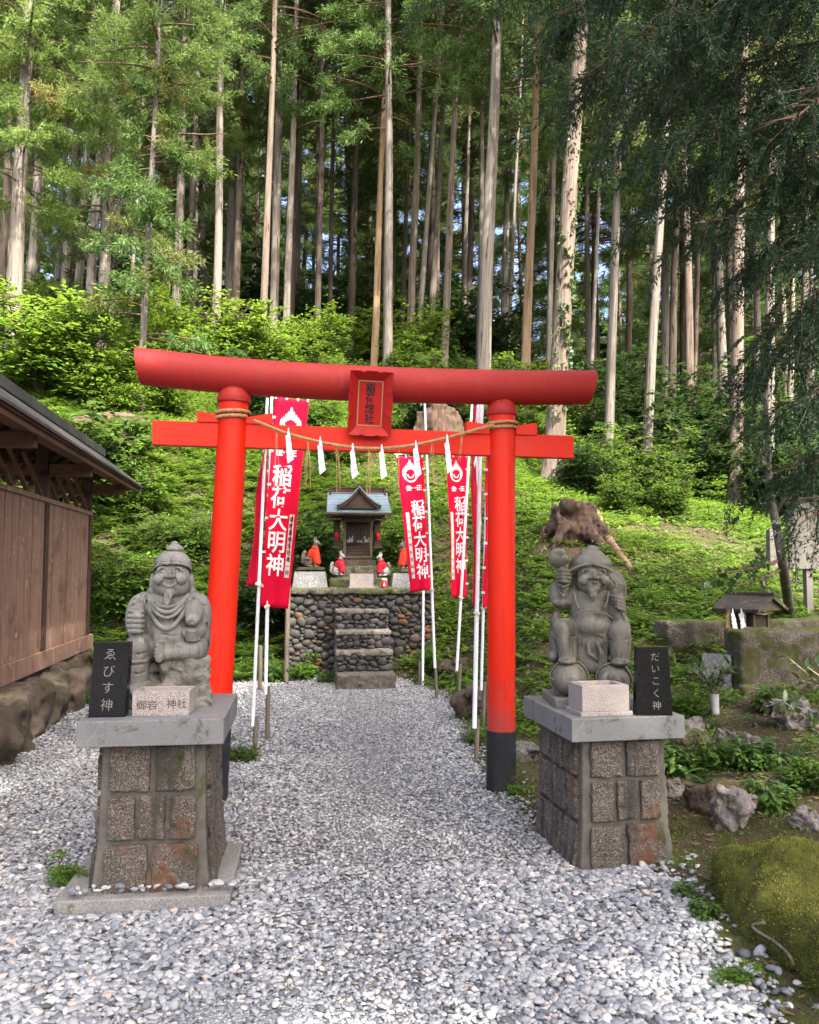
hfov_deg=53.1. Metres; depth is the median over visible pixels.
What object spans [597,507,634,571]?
fallen root
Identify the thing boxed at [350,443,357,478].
paper streamer
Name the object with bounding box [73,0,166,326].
cedar tree
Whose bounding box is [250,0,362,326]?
cedar tree
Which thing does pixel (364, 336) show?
shrub
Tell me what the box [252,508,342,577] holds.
shrub
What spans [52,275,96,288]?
shrub
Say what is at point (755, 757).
leafy plant
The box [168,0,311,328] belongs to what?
cedar tree
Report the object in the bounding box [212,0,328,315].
cedar tree
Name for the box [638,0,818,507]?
cedar tree
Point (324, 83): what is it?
cedar tree
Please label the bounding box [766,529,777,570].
stone marker
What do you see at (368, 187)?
cedar tree
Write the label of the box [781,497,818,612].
notice board
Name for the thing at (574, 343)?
cedar tree
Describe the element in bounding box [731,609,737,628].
paper streamer
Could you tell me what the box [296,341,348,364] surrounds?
shrub
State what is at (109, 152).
cedar tree
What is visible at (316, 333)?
shrub
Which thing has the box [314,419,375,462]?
shrub
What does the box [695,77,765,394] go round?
cedar tree
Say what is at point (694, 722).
rock
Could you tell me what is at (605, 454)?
shrub
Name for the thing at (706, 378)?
cedar tree
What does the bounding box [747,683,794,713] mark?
leafy plant
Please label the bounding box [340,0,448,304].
cedar tree
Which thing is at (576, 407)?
shrub
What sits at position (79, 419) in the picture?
fallen log
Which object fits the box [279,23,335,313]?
cedar tree
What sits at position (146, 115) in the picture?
cedar tree
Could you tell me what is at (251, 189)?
cedar tree
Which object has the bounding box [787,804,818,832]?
rock
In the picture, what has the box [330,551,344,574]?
fox statue
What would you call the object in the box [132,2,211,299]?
cedar tree
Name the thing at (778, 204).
cedar tree
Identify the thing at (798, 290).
cedar tree
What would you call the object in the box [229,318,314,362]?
shrub
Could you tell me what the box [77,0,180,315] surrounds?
cedar tree
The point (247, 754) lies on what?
leafy plant
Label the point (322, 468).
paper streamer
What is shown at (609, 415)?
cedar tree
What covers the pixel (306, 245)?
cedar tree
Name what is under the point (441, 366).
shrub
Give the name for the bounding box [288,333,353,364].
shrub
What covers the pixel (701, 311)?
cedar tree
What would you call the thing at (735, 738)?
rock
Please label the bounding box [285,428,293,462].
paper streamer
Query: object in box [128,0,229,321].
cedar tree
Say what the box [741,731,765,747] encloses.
rock
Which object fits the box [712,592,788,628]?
tiny shrine
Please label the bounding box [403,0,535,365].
cedar tree
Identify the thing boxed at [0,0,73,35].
cedar tree
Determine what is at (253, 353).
shrub
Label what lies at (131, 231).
cedar tree
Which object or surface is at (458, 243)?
cedar tree
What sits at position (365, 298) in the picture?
shrub
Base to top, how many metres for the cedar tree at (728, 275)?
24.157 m
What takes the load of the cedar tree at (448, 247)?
on the ground at (736, 937)
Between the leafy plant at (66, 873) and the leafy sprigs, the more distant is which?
the leafy sprigs
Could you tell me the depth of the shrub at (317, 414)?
19.49 m
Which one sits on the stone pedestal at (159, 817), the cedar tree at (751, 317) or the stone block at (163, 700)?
the stone block at (163, 700)
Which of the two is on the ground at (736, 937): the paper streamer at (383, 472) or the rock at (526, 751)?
the rock at (526, 751)
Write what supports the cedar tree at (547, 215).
on the ground at (736, 937)
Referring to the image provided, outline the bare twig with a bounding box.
[751,922,794,964]
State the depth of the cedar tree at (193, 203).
38.90 m
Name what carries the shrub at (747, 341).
on the ground at (736, 937)
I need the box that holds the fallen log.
[71,412,145,426]
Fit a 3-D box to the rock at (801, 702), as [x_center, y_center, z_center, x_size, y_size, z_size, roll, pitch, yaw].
[3.213,1.681,7.013,0.412,0.183,0.240,-1,-4,19]
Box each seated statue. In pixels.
[125,541,212,708]
[542,545,632,707]
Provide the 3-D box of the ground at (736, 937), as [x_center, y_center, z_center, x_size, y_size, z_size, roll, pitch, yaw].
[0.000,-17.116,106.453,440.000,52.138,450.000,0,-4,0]
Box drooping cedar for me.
[394,0,818,591]
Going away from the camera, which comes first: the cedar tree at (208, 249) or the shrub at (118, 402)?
the shrub at (118, 402)
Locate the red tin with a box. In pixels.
[381,578,386,587]
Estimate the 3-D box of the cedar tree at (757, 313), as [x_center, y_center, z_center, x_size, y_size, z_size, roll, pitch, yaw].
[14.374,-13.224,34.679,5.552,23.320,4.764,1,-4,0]
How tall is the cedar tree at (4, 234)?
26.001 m
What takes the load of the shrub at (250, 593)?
on the ground at (736, 937)
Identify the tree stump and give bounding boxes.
[403,404,463,456]
[535,498,620,549]
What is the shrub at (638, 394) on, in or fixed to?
on the ground at (736, 937)
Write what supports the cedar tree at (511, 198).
on the ground at (736, 937)
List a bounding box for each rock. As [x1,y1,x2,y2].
[433,657,470,677]
[449,683,486,721]
[516,740,540,761]
[666,777,683,799]
[670,725,711,754]
[682,781,716,814]
[684,716,706,732]
[708,785,757,831]
[717,728,734,745]
[731,731,741,744]
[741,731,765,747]
[759,698,810,712]
[771,698,818,730]
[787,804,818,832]
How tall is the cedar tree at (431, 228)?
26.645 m
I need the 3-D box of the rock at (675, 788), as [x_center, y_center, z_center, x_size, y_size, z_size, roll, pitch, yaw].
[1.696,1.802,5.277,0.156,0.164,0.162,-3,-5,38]
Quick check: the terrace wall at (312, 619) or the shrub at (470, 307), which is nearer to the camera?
the terrace wall at (312, 619)
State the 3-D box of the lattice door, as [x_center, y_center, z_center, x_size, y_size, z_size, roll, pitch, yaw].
[-0.823,0.368,12.861,0.340,0.400,0.016,0,-4,-7]
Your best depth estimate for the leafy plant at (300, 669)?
11.43 m
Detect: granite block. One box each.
[292,572,327,587]
[389,573,409,587]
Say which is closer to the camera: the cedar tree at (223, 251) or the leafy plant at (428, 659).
the leafy plant at (428, 659)
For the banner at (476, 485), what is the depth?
6.75 m
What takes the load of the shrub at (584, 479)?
on the ground at (736, 937)
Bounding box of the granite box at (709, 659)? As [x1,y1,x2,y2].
[702,653,731,690]
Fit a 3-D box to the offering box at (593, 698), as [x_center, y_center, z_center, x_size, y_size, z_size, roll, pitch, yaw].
[1.014,0.998,4.401,0.288,0.157,0.225,1,-4,-10]
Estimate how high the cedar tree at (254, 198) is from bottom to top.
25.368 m
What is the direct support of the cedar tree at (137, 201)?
on the ground at (736, 937)
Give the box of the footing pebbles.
[66,879,238,895]
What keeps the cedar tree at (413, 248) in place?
on the ground at (736, 937)
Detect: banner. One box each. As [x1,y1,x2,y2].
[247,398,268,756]
[260,397,308,740]
[395,403,437,698]
[447,404,472,689]
[471,405,483,761]
[480,457,487,730]
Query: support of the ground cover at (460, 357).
on the ground at (736, 937)
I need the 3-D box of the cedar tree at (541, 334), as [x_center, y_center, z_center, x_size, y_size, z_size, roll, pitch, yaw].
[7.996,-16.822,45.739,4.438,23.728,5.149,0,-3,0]
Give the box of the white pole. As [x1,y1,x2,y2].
[418,590,424,685]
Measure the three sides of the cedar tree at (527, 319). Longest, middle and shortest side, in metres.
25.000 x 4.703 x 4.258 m
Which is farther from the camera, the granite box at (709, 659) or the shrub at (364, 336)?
the shrub at (364, 336)
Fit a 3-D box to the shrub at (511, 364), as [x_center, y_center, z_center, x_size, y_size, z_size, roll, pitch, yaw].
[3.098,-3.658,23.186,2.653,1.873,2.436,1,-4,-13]
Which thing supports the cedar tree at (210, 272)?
on the ground at (736, 937)
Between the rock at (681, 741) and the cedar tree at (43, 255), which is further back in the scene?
the cedar tree at (43, 255)
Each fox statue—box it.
[298,537,324,569]
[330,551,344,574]
[376,552,390,575]
[394,539,407,571]
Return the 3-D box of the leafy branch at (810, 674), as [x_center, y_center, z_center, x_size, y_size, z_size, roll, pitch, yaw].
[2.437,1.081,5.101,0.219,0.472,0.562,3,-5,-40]
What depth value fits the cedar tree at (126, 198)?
45.20 m
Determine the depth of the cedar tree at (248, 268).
57.07 m
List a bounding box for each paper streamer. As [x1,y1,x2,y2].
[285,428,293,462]
[317,436,325,473]
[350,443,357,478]
[379,444,386,478]
[413,440,421,477]
[445,434,451,473]
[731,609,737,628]
[738,609,745,628]
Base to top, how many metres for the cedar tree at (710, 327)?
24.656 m
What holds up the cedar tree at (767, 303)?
on the ground at (736, 937)
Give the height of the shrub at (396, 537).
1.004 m
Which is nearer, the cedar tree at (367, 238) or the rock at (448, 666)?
the rock at (448, 666)
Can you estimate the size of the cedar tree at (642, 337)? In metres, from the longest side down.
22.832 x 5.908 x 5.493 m
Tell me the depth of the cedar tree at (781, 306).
44.83 m
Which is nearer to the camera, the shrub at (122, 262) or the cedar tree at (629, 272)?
the shrub at (122, 262)
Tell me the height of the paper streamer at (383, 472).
0.247 m
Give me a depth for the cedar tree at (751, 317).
42.77 m
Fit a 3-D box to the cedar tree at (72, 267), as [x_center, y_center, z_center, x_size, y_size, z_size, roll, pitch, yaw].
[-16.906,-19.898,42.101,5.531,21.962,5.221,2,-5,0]
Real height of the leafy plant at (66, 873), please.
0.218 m
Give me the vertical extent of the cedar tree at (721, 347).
22.542 m
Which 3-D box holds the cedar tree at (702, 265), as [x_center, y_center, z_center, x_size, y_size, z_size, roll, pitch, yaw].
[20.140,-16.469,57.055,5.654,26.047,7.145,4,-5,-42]
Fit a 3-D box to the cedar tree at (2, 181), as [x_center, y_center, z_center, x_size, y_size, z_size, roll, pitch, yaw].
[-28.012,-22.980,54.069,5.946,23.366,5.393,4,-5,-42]
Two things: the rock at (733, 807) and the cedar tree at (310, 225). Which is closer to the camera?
the rock at (733, 807)
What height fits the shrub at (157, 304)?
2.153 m
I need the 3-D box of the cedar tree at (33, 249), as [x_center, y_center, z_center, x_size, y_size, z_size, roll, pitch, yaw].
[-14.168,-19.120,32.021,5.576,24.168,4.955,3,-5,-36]
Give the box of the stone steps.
[334,608,396,689]
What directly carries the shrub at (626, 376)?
on the ground at (736, 937)
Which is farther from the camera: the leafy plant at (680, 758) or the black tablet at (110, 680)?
the leafy plant at (680, 758)
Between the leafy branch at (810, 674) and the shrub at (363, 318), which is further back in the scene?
the shrub at (363, 318)
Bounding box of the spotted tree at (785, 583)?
[699,385,815,613]
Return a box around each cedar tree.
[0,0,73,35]
[0,0,99,309]
[0,0,100,316]
[0,0,128,355]
[0,1,163,290]
[0,2,86,290]
[0,12,87,293]
[0,24,51,264]
[0,84,26,253]
[0,123,33,232]
[0,130,70,291]
[12,2,128,296]
[18,0,209,350]
[28,2,133,287]
[37,40,151,274]
[53,0,152,309]
[57,0,249,413]
[67,0,163,223]
[71,43,173,279]
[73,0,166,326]
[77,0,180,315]
[83,38,158,289]
[90,41,186,298]
[96,0,203,328]
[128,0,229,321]
[129,15,210,312]
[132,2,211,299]
[139,167,186,296]
[142,0,234,324]
[150,2,248,328]
[151,4,259,329]
[157,6,243,297]
[162,0,311,330]
[162,19,251,329]
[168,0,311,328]
[171,74,233,329]
[180,0,301,327]
[197,66,252,305]
[197,91,262,321]
[199,7,265,158]
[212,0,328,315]
[214,0,355,329]
[214,8,314,300]
[224,79,310,322]
[225,0,352,345]
[237,0,349,350]
[241,47,345,300]
[241,98,328,306]
[242,0,416,337]
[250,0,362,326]
[253,0,355,293]
[258,0,382,332]
[265,24,348,298]
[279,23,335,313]
[280,134,345,300]
[283,33,412,273]
[289,0,424,356]
[299,70,375,299]
[302,0,490,366]
[305,79,376,296]
[307,0,461,284]
[322,0,469,365]
[322,55,409,305]
[329,3,474,295]
[336,0,479,347]
[338,93,420,346]
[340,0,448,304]
[344,100,426,340]
[359,0,490,330]
[362,3,476,317]
[368,0,522,348]
[377,0,484,335]
[392,2,487,317]
[392,107,460,315]
[393,212,420,345]
[394,132,442,314]
[398,0,523,368]
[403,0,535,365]
[404,0,571,421]
[411,100,520,315]
[416,90,516,312]
[424,3,528,354]
[425,7,528,317]
[445,12,518,167]
[451,13,571,339]
[457,111,517,360]
[459,143,517,351]
[464,2,635,368]
[471,0,600,422]
[471,6,590,369]
[472,12,595,328]
[474,0,635,480]
[474,71,545,368]
[477,38,558,364]
[510,62,546,368]
[514,0,694,369]
[516,15,591,369]
[516,163,590,369]
[517,6,643,367]
[520,66,605,340]
[528,0,713,470]
[536,15,652,367]
[537,59,653,379]
[559,87,679,378]
[569,0,761,498]
[581,6,777,401]
[591,160,659,404]
[600,21,732,401]
[615,72,702,390]
[621,48,761,388]
[622,222,679,385]
[626,26,808,424]
[627,3,793,445]
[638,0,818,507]
[647,152,707,393]
[649,0,818,245]
[658,255,748,416]
[659,252,717,395]
[661,0,818,457]
[669,163,750,415]
[672,158,749,395]
[677,144,765,418]
[693,199,750,384]
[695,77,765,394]
[704,99,800,408]
[707,178,800,391]
[710,26,767,388]
[725,166,818,411]
[744,190,799,404]
[744,201,817,400]
[744,237,796,405]
[747,2,812,442]
[748,147,818,250]
[756,140,817,412]
[774,153,818,447]
[775,26,818,284]
[788,0,818,64]
[795,139,818,385]
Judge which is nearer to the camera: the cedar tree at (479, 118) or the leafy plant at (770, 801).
the leafy plant at (770, 801)
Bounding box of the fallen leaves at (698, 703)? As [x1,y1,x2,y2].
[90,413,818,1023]
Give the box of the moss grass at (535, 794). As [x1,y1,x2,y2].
[445,647,818,1023]
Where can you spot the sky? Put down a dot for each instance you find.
(500, 231)
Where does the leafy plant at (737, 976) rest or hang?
on the ground at (736, 937)
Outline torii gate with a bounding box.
[134,347,597,802]
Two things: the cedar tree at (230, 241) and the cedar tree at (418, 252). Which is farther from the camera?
the cedar tree at (418, 252)
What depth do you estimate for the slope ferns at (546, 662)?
12.18 m
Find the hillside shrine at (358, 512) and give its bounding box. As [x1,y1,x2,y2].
[325,483,391,565]
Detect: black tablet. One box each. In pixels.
[88,641,132,716]
[633,646,672,715]
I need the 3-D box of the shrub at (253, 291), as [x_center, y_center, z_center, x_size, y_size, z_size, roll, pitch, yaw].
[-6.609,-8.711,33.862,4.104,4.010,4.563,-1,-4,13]
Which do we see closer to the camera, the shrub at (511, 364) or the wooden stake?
the wooden stake
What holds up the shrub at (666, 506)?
on the ground at (736, 937)
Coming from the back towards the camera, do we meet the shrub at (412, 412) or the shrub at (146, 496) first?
the shrub at (412, 412)
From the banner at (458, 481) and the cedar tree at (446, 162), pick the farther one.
the cedar tree at (446, 162)
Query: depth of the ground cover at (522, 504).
13.90 m
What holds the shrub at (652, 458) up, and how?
on the ground at (736, 937)
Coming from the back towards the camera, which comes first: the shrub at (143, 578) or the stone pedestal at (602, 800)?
the shrub at (143, 578)
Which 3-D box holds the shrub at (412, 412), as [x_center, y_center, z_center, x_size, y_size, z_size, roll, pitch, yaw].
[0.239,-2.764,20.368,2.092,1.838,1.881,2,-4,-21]
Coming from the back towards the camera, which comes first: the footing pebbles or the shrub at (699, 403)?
the shrub at (699, 403)
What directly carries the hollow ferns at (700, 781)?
on the ground at (736, 937)
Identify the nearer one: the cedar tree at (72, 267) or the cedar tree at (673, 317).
the cedar tree at (673, 317)
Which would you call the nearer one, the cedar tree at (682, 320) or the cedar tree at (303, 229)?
the cedar tree at (682, 320)
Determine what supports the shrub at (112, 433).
on the ground at (736, 937)
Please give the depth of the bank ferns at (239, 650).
15.14 m
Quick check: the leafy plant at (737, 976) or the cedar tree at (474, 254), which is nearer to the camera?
the leafy plant at (737, 976)
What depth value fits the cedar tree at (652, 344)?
18.85 m
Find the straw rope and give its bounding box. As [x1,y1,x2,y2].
[215,408,517,495]
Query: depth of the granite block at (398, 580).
12.26 m
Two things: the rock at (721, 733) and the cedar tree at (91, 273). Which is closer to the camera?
the rock at (721, 733)
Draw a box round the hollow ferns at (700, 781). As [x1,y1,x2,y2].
[664,712,818,783]
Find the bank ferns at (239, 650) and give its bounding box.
[34,390,394,677]
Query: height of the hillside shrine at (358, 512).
1.255 m
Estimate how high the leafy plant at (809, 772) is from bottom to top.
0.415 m
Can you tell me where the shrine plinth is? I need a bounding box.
[329,566,387,587]
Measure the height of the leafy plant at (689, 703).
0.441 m
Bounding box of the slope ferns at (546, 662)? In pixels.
[367,462,818,714]
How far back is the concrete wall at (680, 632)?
9.33 m
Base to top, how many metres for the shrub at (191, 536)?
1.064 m
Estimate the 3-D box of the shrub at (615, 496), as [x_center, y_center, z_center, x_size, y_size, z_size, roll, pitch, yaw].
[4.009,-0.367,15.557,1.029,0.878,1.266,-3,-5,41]
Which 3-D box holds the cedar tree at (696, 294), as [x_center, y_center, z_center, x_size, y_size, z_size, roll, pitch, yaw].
[11.053,-13.823,30.744,5.732,24.000,6.351,3,-4,0]
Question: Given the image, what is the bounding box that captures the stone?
[194,886,207,893]
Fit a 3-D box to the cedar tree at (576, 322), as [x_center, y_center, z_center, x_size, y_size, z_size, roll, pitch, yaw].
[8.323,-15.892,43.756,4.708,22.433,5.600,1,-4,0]
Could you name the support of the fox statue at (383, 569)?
on the shrine plinth
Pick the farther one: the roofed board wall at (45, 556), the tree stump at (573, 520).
the tree stump at (573, 520)
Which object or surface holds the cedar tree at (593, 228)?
on the ground at (736, 937)
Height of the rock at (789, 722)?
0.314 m
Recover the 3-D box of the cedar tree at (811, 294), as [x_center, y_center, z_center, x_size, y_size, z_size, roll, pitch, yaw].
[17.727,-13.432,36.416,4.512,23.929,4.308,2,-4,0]
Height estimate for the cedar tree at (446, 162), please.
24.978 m
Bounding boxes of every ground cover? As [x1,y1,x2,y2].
[0,313,744,474]
[0,334,818,740]
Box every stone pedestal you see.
[53,693,241,913]
[524,695,684,869]
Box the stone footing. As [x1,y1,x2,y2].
[0,650,93,766]
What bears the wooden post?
on the ground at (736, 937)
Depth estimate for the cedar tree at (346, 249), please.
51.23 m
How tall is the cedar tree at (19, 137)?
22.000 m
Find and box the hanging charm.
[375,530,379,539]
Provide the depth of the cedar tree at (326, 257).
57.08 m
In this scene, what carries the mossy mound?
on the ground at (736, 937)
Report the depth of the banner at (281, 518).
7.53 m
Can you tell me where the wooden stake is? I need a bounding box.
[258,645,262,690]
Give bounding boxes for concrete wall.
[653,616,818,659]
[724,626,818,695]
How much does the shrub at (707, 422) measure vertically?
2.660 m
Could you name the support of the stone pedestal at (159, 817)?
on the ground at (736, 937)
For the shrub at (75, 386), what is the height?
2.545 m
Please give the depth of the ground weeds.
4.76 m
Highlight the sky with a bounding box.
[12,0,815,373]
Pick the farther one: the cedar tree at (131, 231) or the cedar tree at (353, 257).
the cedar tree at (131, 231)
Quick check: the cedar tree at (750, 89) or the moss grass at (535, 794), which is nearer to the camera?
the moss grass at (535, 794)
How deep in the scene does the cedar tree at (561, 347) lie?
18.26 m
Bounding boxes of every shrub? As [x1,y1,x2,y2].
[0,275,134,394]
[0,476,94,511]
[23,269,109,327]
[23,270,54,314]
[25,284,65,321]
[26,285,149,407]
[33,400,158,504]
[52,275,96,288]
[64,236,159,315]
[70,363,161,413]
[90,544,155,625]
[92,544,209,619]
[99,283,188,375]
[99,410,162,476]
[106,441,181,515]
[113,286,192,346]
[118,266,202,328]
[128,502,211,562]
[133,384,201,413]
[147,285,274,356]
[186,284,302,361]
[201,236,302,326]
[221,345,300,416]
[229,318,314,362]
[236,554,323,631]
[241,252,347,337]
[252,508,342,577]
[269,304,333,359]
[274,297,357,362]
[279,305,343,338]
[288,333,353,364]
[289,398,348,426]
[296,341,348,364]
[300,267,406,345]
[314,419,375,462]
[318,351,386,365]
[332,291,409,364]
[355,298,398,347]
[372,331,432,367]
[372,515,438,558]
[392,403,431,429]
[393,281,511,354]
[393,298,460,366]
[408,352,473,418]
[415,348,476,368]
[429,320,464,364]
[438,267,547,368]
[454,404,541,427]
[491,350,549,410]
[507,353,545,369]
[514,341,666,412]
[515,405,546,434]
[530,386,604,432]
[539,419,631,473]
[551,421,625,495]
[566,374,644,457]
[572,343,701,457]
[576,437,657,493]
[585,376,625,412]
[592,472,646,513]
[608,422,699,506]
[622,362,724,463]
[636,389,762,497]
[638,462,707,521]
[656,335,785,448]
[688,392,791,467]
[698,423,818,507]
[714,377,818,457]
[741,437,818,512]
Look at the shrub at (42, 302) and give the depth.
28.55 m
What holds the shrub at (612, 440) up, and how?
on the ground at (736, 937)
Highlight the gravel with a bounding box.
[0,667,818,1023]
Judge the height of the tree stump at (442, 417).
1.652 m
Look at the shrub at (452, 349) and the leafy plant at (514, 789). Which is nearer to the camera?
the leafy plant at (514, 789)
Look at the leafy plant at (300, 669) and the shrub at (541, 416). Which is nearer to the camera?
the leafy plant at (300, 669)
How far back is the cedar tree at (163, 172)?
51.10 m
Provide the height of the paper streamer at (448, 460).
0.282 m
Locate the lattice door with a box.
[346,523,367,545]
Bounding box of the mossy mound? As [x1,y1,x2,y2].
[708,835,818,998]
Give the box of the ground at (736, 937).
[0,321,818,1023]
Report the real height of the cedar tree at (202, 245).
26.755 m
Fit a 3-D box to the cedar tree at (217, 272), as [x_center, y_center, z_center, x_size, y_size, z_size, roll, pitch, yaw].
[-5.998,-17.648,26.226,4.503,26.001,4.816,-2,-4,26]
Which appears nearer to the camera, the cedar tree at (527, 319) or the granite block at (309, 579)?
the granite block at (309, 579)
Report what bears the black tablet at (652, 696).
on the stone pedestal at (602, 800)
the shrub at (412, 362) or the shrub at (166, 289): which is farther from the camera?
the shrub at (166, 289)
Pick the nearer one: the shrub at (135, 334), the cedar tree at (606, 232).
the shrub at (135, 334)
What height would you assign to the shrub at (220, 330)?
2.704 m
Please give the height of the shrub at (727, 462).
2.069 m
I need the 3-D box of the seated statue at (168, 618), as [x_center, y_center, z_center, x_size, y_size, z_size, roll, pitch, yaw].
[-1.280,0.586,4.325,0.480,0.868,0.357,1,-4,-14]
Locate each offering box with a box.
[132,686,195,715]
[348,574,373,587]
[566,680,632,716]
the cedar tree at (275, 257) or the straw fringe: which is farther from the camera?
the cedar tree at (275, 257)
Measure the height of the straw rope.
0.599 m
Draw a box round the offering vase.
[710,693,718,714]
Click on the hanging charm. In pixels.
(377, 535)
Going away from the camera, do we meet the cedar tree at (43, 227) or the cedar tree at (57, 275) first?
the cedar tree at (57, 275)
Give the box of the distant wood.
[0,85,818,443]
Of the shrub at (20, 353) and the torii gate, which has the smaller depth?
the torii gate
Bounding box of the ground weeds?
[470,677,818,1017]
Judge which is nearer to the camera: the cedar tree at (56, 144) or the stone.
the stone
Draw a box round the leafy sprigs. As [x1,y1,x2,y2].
[683,654,737,693]
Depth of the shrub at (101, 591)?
11.96 m
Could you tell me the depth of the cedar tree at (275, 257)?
27.73 m
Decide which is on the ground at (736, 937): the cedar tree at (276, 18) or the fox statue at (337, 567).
the cedar tree at (276, 18)
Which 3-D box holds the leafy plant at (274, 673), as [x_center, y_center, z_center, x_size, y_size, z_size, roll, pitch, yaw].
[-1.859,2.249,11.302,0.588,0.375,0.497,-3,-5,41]
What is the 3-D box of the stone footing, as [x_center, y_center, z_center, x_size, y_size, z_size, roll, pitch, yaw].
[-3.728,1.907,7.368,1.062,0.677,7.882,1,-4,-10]
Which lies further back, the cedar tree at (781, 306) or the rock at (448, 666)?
the cedar tree at (781, 306)
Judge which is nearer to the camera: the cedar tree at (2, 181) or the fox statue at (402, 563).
the fox statue at (402, 563)
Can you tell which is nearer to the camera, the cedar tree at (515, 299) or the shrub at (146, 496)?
the shrub at (146, 496)
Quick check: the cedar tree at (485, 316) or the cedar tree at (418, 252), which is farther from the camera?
the cedar tree at (418, 252)
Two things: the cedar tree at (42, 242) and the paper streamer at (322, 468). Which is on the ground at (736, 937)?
the cedar tree at (42, 242)
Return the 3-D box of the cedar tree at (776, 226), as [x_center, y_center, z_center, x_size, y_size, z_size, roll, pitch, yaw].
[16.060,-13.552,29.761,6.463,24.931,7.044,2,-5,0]
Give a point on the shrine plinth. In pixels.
(339, 581)
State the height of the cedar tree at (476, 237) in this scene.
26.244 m
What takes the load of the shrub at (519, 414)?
on the ground at (736, 937)
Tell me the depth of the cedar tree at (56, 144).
32.29 m
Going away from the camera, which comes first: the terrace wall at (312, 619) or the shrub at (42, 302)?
the terrace wall at (312, 619)
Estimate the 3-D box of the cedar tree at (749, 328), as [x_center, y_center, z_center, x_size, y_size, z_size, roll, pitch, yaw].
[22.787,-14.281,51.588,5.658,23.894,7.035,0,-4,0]
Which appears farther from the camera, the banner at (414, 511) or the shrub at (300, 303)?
the shrub at (300, 303)
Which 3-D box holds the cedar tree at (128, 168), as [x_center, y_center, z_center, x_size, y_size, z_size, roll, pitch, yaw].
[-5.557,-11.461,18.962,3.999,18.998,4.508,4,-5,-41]
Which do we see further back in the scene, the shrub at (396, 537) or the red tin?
the shrub at (396, 537)
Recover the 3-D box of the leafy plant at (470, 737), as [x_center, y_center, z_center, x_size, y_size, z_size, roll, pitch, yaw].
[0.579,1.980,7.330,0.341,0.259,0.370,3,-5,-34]
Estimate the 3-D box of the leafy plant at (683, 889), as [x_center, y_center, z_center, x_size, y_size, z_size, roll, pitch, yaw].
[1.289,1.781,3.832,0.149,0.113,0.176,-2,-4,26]
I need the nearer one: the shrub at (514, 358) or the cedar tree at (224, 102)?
the shrub at (514, 358)
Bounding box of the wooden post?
[284,587,290,682]
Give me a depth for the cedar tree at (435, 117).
26.76 m
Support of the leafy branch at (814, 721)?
attached to the drooping cedar
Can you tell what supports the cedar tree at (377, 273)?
on the ground at (736, 937)
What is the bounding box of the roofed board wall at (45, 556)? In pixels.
[0,374,142,687]
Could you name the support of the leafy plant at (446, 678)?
on the ground at (736, 937)
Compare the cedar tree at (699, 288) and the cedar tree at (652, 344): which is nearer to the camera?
the cedar tree at (652, 344)
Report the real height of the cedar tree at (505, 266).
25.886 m
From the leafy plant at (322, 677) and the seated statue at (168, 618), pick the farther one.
the leafy plant at (322, 677)
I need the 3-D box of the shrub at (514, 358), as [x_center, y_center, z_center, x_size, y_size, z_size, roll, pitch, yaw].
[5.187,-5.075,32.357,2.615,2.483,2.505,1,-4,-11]
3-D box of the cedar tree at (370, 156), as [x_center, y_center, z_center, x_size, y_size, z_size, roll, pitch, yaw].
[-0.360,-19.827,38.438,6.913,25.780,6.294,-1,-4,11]
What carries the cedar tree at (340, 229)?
on the ground at (736, 937)
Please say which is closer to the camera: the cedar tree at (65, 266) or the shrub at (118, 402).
the shrub at (118, 402)
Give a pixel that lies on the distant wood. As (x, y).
(580, 305)
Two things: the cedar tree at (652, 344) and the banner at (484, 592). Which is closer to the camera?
the banner at (484, 592)
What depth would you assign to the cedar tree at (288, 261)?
27.21 m
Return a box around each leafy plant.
[43,841,89,887]
[85,686,89,703]
[230,734,262,763]
[257,661,295,682]
[281,651,321,681]
[315,670,334,682]
[406,641,448,672]
[432,672,462,687]
[458,717,485,745]
[504,777,534,794]
[663,739,700,778]
[669,878,700,898]
[671,674,724,718]
[681,723,750,772]
[682,892,724,921]
[710,957,769,990]
[724,731,793,773]
[735,772,804,818]
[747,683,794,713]
[764,724,818,797]
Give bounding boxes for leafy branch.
[764,649,818,715]
[778,690,818,746]
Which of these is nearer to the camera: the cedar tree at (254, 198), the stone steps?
the stone steps
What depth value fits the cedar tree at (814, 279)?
49.98 m
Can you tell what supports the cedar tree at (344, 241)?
on the ground at (736, 937)
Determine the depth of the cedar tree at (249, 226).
45.02 m
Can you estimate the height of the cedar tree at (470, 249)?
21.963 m
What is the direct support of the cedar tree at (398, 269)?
on the ground at (736, 937)
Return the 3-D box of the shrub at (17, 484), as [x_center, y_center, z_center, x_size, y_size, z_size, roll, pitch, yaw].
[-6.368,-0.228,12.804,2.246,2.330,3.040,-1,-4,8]
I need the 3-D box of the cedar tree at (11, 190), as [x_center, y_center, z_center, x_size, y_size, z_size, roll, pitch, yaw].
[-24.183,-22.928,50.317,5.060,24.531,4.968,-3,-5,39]
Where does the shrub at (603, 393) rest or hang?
on the ground at (736, 937)
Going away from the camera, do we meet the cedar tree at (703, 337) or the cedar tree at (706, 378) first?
the cedar tree at (703, 337)
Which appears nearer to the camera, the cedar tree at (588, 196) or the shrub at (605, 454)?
the shrub at (605, 454)
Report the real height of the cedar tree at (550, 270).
27.000 m
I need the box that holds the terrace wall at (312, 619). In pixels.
[289,585,434,675]
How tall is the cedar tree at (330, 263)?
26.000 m

